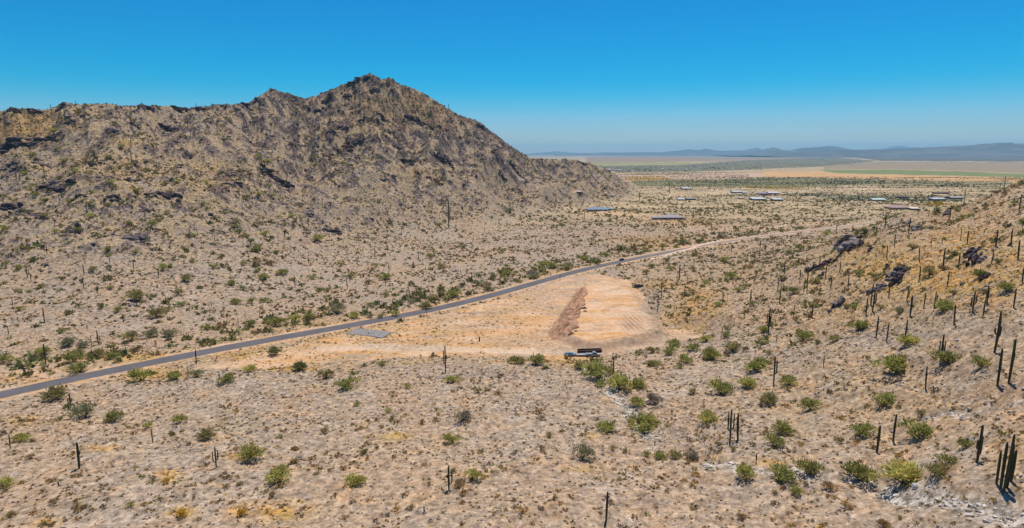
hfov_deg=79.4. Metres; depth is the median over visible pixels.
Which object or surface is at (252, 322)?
desert shrub
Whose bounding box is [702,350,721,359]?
desert shrub
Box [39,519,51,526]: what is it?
desert shrub
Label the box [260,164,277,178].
rock outcrop
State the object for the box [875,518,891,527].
desert shrub
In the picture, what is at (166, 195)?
rock outcrop
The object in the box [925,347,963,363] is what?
desert shrub
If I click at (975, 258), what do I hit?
rock outcrop
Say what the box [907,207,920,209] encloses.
garage
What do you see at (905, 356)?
desert shrub
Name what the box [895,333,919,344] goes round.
desert shrub
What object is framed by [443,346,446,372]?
saguaro
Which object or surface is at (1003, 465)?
saguaro
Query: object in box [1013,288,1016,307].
saguaro
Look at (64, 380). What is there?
road
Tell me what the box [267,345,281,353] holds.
desert shrub
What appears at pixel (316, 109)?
rock outcrop
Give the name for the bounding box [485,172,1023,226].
valley scrub
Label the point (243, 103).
rock outcrop
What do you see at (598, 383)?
desert shrub
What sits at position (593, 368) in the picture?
desert shrub
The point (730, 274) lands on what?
desert shrub
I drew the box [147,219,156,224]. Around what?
desert shrub
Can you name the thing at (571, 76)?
sky
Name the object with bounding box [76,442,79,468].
saguaro
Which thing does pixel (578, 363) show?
desert shrub
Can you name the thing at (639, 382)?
desert shrub
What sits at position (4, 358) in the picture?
desert shrub
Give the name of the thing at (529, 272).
desert shrub
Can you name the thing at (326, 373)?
desert shrub
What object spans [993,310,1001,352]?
saguaro
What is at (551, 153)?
mountains
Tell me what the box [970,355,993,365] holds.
desert shrub
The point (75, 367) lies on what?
desert shrub
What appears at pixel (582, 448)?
desert shrub
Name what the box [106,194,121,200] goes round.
rock outcrop
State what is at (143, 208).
rock outcrop
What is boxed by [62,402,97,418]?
desert shrub
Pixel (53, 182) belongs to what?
rock outcrop
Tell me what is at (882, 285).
rock outcrop
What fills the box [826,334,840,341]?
desert shrub
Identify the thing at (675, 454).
desert shrub
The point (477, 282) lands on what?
desert shrub
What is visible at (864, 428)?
desert shrub
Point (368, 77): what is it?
rock outcrop
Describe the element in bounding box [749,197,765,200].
barn
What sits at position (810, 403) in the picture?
desert shrub
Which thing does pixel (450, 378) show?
desert shrub
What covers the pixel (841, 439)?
bursage
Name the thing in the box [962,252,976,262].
rock outcrop
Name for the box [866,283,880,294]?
rock outcrop
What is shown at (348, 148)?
rock outcrop
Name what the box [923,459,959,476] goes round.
desert shrub
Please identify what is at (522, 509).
bursage
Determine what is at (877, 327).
saguaro
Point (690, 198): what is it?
house
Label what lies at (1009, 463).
saguaro
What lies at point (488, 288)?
desert shrub
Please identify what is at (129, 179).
rock outcrop
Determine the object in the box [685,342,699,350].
desert shrub
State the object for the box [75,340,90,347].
desert shrub
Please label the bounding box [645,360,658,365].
desert shrub
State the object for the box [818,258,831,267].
rock outcrop
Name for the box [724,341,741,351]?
desert shrub
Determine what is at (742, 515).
desert shrub
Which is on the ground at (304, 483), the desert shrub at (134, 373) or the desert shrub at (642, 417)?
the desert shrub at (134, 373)
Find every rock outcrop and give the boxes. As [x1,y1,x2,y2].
[0,136,23,153]
[0,161,18,169]
[0,202,23,212]
[2,107,21,114]
[11,142,27,147]
[24,141,38,146]
[27,108,43,114]
[32,161,50,166]
[33,136,55,140]
[45,180,58,184]
[46,179,76,191]
[47,132,61,136]
[51,102,70,114]
[63,119,76,126]
[71,193,87,199]
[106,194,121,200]
[107,128,119,134]
[121,235,149,240]
[125,177,140,181]
[137,104,154,110]
[139,206,155,212]
[143,192,157,197]
[156,191,182,201]
[157,123,179,131]
[170,105,188,111]
[195,107,208,112]
[223,182,242,186]
[240,102,254,113]
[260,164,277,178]
[274,177,294,187]
[307,107,323,111]
[320,93,332,103]
[320,153,334,157]
[322,228,340,234]
[325,129,337,134]
[341,141,354,150]
[346,77,360,87]
[362,75,372,80]
[369,88,380,93]
[387,129,402,141]
[399,158,413,164]
[404,114,426,124]
[426,176,443,184]
[433,152,446,163]
[444,154,454,168]
[498,169,506,180]
[805,264,816,271]
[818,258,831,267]
[827,295,844,312]
[837,234,852,245]
[837,237,861,252]
[846,241,863,251]
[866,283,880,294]
[876,283,887,290]
[884,270,895,280]
[888,275,902,286]
[893,265,906,271]
[895,269,910,278]
[911,226,923,230]
[942,210,949,215]
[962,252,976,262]
[963,247,974,257]
[965,255,979,266]
[976,255,987,262]
[978,272,989,280]
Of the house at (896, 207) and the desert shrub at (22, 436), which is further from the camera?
the house at (896, 207)
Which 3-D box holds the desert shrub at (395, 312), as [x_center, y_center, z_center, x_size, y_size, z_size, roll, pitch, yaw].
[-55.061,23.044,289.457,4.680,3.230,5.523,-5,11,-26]
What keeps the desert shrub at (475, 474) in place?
on the ground at (304, 483)
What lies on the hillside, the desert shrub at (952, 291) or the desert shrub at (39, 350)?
the desert shrub at (952, 291)
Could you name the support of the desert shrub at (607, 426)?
on the ground at (304, 483)
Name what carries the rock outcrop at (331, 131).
on the mountain at (97, 130)
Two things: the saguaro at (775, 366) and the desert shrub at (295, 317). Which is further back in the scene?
the desert shrub at (295, 317)
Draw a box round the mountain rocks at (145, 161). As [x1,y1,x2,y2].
[0,74,627,286]
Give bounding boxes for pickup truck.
[586,351,600,356]
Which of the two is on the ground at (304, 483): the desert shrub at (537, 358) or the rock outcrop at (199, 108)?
the desert shrub at (537, 358)
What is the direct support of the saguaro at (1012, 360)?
on the hillside
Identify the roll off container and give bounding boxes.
[577,348,601,352]
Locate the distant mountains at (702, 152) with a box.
[553,148,761,155]
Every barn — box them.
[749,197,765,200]
[770,198,783,200]
[928,198,945,200]
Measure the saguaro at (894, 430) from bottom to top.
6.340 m
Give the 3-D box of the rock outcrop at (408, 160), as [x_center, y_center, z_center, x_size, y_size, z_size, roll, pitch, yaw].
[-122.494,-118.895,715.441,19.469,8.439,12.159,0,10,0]
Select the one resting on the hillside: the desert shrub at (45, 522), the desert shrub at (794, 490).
the desert shrub at (794, 490)
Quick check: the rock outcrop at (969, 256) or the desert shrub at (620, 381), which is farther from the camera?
the rock outcrop at (969, 256)
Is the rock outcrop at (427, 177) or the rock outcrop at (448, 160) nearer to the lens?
the rock outcrop at (427, 177)
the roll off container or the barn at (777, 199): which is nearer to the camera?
the roll off container
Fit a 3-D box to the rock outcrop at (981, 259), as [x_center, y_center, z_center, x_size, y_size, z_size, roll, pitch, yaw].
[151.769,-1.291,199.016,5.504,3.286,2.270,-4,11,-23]
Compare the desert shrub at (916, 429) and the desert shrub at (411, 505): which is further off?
the desert shrub at (916, 429)
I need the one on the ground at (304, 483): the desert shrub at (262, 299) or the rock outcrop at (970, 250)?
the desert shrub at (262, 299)
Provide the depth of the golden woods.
1328.88 m
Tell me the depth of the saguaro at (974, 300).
162.00 m
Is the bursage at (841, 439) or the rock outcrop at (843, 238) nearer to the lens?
the bursage at (841, 439)
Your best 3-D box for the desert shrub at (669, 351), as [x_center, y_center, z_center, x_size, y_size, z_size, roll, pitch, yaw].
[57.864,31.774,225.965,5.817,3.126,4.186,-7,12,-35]
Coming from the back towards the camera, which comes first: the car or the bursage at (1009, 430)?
the car
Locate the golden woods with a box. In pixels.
[726,184,956,205]
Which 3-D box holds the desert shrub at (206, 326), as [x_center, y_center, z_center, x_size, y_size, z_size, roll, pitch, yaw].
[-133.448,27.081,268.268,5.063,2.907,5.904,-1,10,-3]
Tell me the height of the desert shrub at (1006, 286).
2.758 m
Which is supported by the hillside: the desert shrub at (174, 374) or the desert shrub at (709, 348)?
the desert shrub at (709, 348)
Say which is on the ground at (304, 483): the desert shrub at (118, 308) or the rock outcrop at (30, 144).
the desert shrub at (118, 308)
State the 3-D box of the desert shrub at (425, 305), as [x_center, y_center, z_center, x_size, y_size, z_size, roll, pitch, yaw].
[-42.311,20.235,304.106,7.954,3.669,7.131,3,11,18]
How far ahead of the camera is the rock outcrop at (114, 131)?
520.62 m
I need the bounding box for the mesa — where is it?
[722,142,1023,157]
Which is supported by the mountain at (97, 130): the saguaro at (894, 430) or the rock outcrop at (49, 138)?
the rock outcrop at (49, 138)
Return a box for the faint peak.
[884,146,917,148]
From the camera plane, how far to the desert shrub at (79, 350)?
232.66 m
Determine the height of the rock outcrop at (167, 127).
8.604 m
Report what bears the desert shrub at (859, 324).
on the hillside
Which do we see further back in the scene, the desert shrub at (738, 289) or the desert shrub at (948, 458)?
the desert shrub at (738, 289)
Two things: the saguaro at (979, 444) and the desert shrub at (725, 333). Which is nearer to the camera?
the saguaro at (979, 444)
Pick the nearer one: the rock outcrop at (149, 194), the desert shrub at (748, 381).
the desert shrub at (748, 381)
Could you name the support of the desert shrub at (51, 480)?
on the ground at (304, 483)
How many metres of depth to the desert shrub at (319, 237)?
455.11 m
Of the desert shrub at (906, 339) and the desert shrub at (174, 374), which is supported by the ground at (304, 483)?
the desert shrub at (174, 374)
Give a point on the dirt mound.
(566, 322)
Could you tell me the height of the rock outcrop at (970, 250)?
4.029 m
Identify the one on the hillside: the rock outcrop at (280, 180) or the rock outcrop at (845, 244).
the rock outcrop at (845, 244)
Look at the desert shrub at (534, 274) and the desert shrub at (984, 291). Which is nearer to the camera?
the desert shrub at (984, 291)
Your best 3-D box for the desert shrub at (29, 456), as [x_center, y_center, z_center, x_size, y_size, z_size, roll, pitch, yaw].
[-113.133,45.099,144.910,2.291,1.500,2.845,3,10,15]
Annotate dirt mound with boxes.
[548,286,587,339]
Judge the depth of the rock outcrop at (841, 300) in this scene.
233.90 m
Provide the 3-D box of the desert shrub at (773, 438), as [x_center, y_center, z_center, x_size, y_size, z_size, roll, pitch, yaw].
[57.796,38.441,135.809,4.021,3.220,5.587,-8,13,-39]
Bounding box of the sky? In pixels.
[0,0,1023,153]
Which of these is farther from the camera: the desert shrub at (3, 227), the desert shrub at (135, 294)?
the desert shrub at (3, 227)
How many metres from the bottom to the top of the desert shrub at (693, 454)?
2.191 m
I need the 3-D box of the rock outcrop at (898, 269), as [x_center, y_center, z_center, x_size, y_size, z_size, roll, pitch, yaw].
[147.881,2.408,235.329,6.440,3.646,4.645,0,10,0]
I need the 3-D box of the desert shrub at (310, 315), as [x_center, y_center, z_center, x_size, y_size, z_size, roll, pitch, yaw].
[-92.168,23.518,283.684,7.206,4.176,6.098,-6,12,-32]
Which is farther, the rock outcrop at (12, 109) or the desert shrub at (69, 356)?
the rock outcrop at (12, 109)
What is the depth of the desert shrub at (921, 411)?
131.85 m
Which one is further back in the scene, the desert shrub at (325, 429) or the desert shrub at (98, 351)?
the desert shrub at (98, 351)
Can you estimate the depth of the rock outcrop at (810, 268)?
300.10 m
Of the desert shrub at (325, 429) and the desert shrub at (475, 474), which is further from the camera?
the desert shrub at (325, 429)
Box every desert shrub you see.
[0,225,8,229]
[0,353,12,362]
[0,475,18,488]
[10,432,31,443]
[13,306,25,309]
[24,453,36,459]
[32,345,51,354]
[39,383,69,400]
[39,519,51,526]
[45,477,56,481]
[47,496,59,504]
[55,327,66,333]
[56,335,84,347]
[61,361,90,372]
[62,351,86,363]
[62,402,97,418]
[62,403,72,409]
[63,348,84,355]
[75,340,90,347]
[84,347,105,356]
[97,303,107,307]
[102,409,125,421]
[105,351,117,358]
[113,306,124,311]
[120,288,147,300]
[121,330,140,340]
[125,501,134,507]
[126,367,153,382]
[139,327,158,336]
[142,421,153,427]
[145,305,167,318]
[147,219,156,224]
[161,328,179,336]
[162,475,173,484]
[166,370,181,380]
[170,413,189,422]
[174,288,183,294]
[175,300,187,306]
[175,507,188,518]
[181,271,192,281]
[184,367,204,376]
[196,426,215,439]
[199,323,210,329]
[216,372,235,382]
[224,279,236,284]
[229,298,241,303]
[236,441,264,461]
[237,284,246,289]
[237,506,248,516]
[242,364,256,371]
[245,318,257,325]
[247,297,257,302]
[258,272,269,279]
[258,297,266,301]
[261,461,292,484]
[265,314,287,325]
[266,260,277,264]
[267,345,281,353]
[268,490,276,496]
[276,268,288,274]
[286,313,302,320]
[290,362,303,371]
[292,359,306,369]
[304,311,319,318]
[312,234,322,240]
[317,368,335,377]
[320,425,329,432]
[327,300,346,313]
[333,374,361,388]
[344,472,367,487]
[349,311,359,317]
[378,272,390,279]
[390,310,399,315]
[400,382,411,388]
[405,297,415,303]
[406,503,415,509]
[419,301,432,307]
[428,294,437,299]
[435,262,445,267]
[442,432,461,444]
[444,374,461,382]
[445,288,462,296]
[453,410,472,423]
[453,478,464,487]
[462,466,483,480]
[471,280,484,284]
[483,286,495,290]
[492,390,502,395]
[506,355,524,363]
[513,356,525,363]
[523,353,545,364]
[525,269,538,275]
[528,272,541,277]
[534,408,543,413]
[536,444,545,451]
[538,260,547,266]
[545,262,559,267]
[562,263,571,269]
[571,440,596,462]
[574,360,585,367]
[579,255,589,259]
[580,359,616,378]
[591,257,601,263]
[595,379,605,387]
[596,419,616,433]
[606,372,635,391]
[626,411,661,427]
[628,395,645,407]
[629,377,647,388]
[631,420,657,432]
[641,449,650,456]
[645,346,659,352]
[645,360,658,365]
[645,392,664,404]
[654,449,668,460]
[662,347,676,354]
[665,338,680,345]
[666,447,682,458]
[677,353,694,362]
[682,450,699,459]
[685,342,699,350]
[688,388,698,393]
[697,335,713,340]
[697,408,719,426]
[702,346,722,358]
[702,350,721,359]
[705,376,736,394]
[713,440,723,445]
[719,256,729,261]
[720,331,729,336]
[724,270,738,278]
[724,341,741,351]
[730,287,742,291]
[735,376,756,388]
[735,461,756,479]
[736,512,747,518]
[742,358,770,371]
[747,300,757,305]
[753,356,771,365]
[756,325,769,332]
[757,391,776,404]
[762,430,786,447]
[766,459,797,483]
[772,419,795,433]
[777,373,798,385]
[786,285,799,292]
[789,483,804,495]
[791,455,825,475]
[794,329,815,339]
[795,244,805,248]
[796,396,822,410]
[820,480,838,489]
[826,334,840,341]
[840,457,879,484]
[842,502,853,509]
[845,319,871,328]
[849,422,881,437]
[850,302,860,308]
[856,227,871,232]
[868,352,913,372]
[869,457,924,486]
[872,392,895,405]
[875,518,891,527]
[890,306,905,313]
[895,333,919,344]
[895,415,933,437]
[897,352,907,359]
[907,243,918,247]
[915,409,925,415]
[921,263,938,274]
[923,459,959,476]
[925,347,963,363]
[933,297,957,312]
[934,450,959,464]
[945,289,957,293]
[954,437,975,447]
[970,268,990,276]
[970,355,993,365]
[975,288,989,293]
[995,281,1015,290]
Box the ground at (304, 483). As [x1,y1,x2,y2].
[0,155,1023,527]
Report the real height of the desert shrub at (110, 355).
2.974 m
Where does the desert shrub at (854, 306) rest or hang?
on the hillside
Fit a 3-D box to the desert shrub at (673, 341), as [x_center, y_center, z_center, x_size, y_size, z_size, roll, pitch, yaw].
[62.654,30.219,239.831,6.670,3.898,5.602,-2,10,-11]
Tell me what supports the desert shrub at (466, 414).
on the ground at (304, 483)
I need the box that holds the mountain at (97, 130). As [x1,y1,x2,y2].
[0,73,638,303]
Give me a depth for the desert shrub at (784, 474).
119.91 m
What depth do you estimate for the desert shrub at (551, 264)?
413.34 m
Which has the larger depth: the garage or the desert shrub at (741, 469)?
the garage
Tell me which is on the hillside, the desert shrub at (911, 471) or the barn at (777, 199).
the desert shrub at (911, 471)
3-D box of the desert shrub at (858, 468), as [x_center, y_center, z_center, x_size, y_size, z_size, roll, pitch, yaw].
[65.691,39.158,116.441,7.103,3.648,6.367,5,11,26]
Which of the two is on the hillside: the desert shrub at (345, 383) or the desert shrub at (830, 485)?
the desert shrub at (830, 485)
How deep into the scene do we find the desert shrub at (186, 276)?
335.65 m
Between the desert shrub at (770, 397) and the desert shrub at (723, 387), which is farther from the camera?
the desert shrub at (723, 387)
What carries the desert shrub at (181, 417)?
on the ground at (304, 483)
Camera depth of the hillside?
152.87 m
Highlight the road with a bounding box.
[0,221,878,398]
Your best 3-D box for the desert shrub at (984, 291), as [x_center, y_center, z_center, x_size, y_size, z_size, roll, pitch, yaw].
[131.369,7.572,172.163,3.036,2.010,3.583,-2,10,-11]
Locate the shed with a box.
[651,216,661,219]
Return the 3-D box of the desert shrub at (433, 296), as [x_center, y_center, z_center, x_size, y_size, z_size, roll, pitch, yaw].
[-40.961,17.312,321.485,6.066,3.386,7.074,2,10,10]
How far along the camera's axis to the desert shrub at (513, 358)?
218.94 m
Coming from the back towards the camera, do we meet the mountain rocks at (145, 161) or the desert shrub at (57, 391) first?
the mountain rocks at (145, 161)
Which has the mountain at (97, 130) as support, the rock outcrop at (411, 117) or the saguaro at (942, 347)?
the rock outcrop at (411, 117)
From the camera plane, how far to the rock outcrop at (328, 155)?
692.22 m
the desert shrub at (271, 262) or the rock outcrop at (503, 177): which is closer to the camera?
the desert shrub at (271, 262)
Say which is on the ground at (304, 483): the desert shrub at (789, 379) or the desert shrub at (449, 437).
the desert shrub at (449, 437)
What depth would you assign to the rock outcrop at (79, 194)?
411.70 m
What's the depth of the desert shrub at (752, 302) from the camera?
269.27 m
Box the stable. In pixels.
[932,192,948,193]
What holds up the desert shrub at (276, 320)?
on the ground at (304, 483)
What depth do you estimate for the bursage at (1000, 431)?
107.70 m
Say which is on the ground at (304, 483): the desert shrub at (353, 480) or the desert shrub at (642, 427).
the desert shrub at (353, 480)
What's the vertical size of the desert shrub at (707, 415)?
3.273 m
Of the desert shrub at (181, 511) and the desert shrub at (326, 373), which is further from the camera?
the desert shrub at (326, 373)
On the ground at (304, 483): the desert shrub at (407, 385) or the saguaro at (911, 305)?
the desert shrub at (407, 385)
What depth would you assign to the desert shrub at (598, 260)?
425.99 m
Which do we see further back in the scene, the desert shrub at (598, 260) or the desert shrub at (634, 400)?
the desert shrub at (598, 260)
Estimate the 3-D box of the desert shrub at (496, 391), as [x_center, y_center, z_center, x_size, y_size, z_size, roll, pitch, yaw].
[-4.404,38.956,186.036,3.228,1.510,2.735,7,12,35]
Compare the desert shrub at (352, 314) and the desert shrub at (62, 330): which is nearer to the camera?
the desert shrub at (62, 330)
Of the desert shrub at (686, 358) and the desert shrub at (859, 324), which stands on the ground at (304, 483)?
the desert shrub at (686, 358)
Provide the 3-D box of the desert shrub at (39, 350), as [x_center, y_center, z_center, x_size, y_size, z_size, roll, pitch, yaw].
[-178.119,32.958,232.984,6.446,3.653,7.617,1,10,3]
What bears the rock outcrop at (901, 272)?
on the hillside
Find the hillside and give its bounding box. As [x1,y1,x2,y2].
[648,183,1023,527]
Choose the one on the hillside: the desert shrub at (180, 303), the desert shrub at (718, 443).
the desert shrub at (718, 443)
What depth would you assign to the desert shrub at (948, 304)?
176.63 m
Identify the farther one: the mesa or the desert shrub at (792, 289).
the mesa
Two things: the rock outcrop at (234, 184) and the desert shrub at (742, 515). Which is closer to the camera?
the desert shrub at (742, 515)
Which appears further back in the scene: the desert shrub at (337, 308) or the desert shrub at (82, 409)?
the desert shrub at (337, 308)
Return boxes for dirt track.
[651,224,787,259]
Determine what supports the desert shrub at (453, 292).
on the ground at (304, 483)
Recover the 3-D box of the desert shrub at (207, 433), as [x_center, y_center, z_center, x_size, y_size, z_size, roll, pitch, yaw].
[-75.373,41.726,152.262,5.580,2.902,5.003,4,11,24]
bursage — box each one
[459,487,468,496]
[516,504,527,512]
[689,502,700,508]
[836,436,847,443]
[995,429,1005,435]
[1005,428,1014,432]
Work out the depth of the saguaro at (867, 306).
212.20 m
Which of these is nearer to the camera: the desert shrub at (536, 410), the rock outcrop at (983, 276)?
the desert shrub at (536, 410)
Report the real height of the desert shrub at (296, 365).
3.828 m
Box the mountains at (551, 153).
[524,151,615,154]
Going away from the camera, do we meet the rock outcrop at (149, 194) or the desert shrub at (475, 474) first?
the desert shrub at (475, 474)
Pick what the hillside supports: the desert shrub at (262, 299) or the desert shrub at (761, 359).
the desert shrub at (761, 359)
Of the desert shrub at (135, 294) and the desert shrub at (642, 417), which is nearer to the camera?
the desert shrub at (642, 417)
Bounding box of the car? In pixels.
[564,352,575,356]
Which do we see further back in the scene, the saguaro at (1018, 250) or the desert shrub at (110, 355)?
the desert shrub at (110, 355)
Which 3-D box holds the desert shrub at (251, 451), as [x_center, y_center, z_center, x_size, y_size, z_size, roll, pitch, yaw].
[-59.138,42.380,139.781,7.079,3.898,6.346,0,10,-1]
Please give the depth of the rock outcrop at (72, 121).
537.59 m
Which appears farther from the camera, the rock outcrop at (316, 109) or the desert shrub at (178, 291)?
the rock outcrop at (316, 109)
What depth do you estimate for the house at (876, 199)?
996.63 m
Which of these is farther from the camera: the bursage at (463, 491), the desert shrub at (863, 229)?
the desert shrub at (863, 229)
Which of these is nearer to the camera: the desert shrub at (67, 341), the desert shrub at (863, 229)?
the desert shrub at (67, 341)
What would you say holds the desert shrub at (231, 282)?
on the ground at (304, 483)
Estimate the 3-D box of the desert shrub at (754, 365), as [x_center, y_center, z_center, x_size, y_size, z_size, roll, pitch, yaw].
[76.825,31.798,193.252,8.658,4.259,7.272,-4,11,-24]
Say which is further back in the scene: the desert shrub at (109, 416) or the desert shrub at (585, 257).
the desert shrub at (585, 257)
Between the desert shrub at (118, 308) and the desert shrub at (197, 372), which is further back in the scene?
the desert shrub at (118, 308)
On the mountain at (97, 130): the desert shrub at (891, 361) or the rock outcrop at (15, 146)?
the rock outcrop at (15, 146)
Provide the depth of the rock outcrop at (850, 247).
295.76 m
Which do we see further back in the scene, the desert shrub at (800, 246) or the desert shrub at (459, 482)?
the desert shrub at (800, 246)
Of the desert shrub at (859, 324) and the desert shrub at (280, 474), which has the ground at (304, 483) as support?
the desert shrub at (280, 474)
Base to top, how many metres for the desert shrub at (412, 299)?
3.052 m
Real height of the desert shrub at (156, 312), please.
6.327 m
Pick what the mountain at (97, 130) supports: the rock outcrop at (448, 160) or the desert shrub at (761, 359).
the rock outcrop at (448, 160)
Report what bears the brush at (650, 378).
on the ground at (304, 483)
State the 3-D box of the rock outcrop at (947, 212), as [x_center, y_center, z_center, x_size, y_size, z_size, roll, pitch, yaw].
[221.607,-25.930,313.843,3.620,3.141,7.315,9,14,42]
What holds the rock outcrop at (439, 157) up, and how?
on the mountain at (97, 130)
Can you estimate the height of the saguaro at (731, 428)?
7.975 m
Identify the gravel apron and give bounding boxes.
[346,328,393,337]
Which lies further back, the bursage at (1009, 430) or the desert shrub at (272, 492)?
the desert shrub at (272, 492)
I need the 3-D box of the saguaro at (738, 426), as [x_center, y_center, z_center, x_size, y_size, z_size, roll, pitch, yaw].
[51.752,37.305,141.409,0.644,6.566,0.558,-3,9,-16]
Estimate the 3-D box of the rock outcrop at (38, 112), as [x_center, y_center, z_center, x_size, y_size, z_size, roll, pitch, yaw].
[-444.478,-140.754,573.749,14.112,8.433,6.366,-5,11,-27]
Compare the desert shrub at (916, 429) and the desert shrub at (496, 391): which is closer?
the desert shrub at (916, 429)
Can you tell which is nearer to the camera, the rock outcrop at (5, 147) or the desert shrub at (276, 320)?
the desert shrub at (276, 320)
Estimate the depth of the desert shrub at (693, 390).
180.71 m
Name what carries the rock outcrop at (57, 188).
on the mountain at (97, 130)
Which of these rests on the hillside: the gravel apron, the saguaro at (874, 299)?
the saguaro at (874, 299)
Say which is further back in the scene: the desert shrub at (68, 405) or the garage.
the garage
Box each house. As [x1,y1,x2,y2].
[586,207,607,210]
[661,214,683,219]
[685,197,695,199]
[868,198,885,200]
[884,205,907,209]
[946,196,963,198]
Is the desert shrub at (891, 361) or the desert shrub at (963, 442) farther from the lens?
the desert shrub at (891, 361)
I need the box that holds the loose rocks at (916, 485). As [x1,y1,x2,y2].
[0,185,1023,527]
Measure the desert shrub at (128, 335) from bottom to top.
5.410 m
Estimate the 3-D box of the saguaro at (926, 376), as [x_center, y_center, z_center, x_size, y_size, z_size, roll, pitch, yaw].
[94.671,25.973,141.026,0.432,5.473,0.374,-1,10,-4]
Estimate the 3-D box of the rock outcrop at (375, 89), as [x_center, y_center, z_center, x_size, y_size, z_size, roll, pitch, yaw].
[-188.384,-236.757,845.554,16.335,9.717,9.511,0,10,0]
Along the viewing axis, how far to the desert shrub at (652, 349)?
230.83 m
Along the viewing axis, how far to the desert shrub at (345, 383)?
190.81 m
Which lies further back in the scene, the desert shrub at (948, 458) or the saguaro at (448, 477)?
the saguaro at (448, 477)
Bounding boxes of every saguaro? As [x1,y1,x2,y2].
[43,344,46,365]
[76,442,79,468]
[212,446,217,467]
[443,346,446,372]
[446,465,452,489]
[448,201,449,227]
[605,491,608,520]
[727,409,734,440]
[737,413,738,439]
[767,308,771,329]
[773,356,777,383]
[865,298,868,314]
[871,290,876,311]
[875,316,878,337]
[876,425,880,452]
[892,414,896,441]
[909,295,913,316]
[925,366,927,388]
[939,334,945,361]
[953,305,955,323]
[970,291,977,310]
[976,425,983,462]
[986,286,989,303]
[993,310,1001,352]
[995,451,1001,483]
[996,348,1002,385]
[999,442,1008,489]
[1002,434,1015,491]
[1006,445,1014,487]
[1007,339,1016,382]
[1010,449,1016,481]
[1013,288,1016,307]
[1017,240,1020,259]
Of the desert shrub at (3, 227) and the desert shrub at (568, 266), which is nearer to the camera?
the desert shrub at (3, 227)
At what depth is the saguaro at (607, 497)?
110.76 m
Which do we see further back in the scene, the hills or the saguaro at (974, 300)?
the hills
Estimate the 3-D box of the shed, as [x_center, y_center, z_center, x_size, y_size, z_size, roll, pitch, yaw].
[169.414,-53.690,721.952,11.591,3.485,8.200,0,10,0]
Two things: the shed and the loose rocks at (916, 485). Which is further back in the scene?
the shed
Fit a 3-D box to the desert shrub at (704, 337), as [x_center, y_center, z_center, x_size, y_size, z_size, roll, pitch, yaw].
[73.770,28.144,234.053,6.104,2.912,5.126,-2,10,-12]
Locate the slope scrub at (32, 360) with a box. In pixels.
[0,72,1023,377]
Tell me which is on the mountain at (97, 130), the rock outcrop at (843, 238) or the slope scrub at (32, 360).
the slope scrub at (32, 360)
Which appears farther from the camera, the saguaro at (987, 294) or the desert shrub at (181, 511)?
the saguaro at (987, 294)
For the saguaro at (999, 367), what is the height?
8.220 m
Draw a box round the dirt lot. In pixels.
[198,274,707,367]
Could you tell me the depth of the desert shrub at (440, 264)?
412.32 m
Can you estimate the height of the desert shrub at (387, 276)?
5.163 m
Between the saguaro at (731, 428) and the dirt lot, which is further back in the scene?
the dirt lot
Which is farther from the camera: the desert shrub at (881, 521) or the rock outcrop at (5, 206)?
the rock outcrop at (5, 206)
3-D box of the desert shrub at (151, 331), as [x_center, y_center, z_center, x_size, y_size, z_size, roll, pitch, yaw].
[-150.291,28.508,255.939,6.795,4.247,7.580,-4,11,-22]
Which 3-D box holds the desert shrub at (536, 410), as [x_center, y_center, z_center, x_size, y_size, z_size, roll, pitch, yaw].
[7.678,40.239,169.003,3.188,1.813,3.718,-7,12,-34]
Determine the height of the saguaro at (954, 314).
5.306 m
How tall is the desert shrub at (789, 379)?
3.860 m
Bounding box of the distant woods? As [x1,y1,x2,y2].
[599,158,968,201]
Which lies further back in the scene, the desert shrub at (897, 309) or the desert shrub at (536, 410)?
the desert shrub at (897, 309)
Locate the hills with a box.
[717,146,852,155]
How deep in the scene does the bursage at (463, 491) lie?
122.20 m
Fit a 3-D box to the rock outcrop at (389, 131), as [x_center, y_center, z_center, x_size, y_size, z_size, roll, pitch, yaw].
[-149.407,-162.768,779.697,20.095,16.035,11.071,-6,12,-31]
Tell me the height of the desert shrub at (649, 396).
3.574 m
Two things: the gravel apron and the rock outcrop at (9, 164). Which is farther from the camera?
the rock outcrop at (9, 164)
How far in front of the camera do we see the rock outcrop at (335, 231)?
492.73 m
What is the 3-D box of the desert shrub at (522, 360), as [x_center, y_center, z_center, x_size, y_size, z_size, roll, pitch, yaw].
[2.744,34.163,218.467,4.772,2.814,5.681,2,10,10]
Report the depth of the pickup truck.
231.49 m
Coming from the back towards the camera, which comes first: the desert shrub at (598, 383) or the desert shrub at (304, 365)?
the desert shrub at (304, 365)
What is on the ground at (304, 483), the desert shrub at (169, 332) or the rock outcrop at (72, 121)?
the desert shrub at (169, 332)
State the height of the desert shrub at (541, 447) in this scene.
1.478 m
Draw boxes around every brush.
[0,102,1023,326]
[0,200,1023,527]
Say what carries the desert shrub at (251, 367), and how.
on the ground at (304, 483)
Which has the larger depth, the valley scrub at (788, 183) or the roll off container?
the valley scrub at (788, 183)
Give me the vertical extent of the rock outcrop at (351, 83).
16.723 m
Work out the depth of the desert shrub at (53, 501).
119.64 m
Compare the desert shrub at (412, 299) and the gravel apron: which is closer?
the gravel apron
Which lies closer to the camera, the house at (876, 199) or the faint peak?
the house at (876, 199)
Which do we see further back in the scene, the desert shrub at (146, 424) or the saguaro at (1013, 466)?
the desert shrub at (146, 424)
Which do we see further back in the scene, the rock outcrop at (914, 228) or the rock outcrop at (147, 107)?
the rock outcrop at (147, 107)

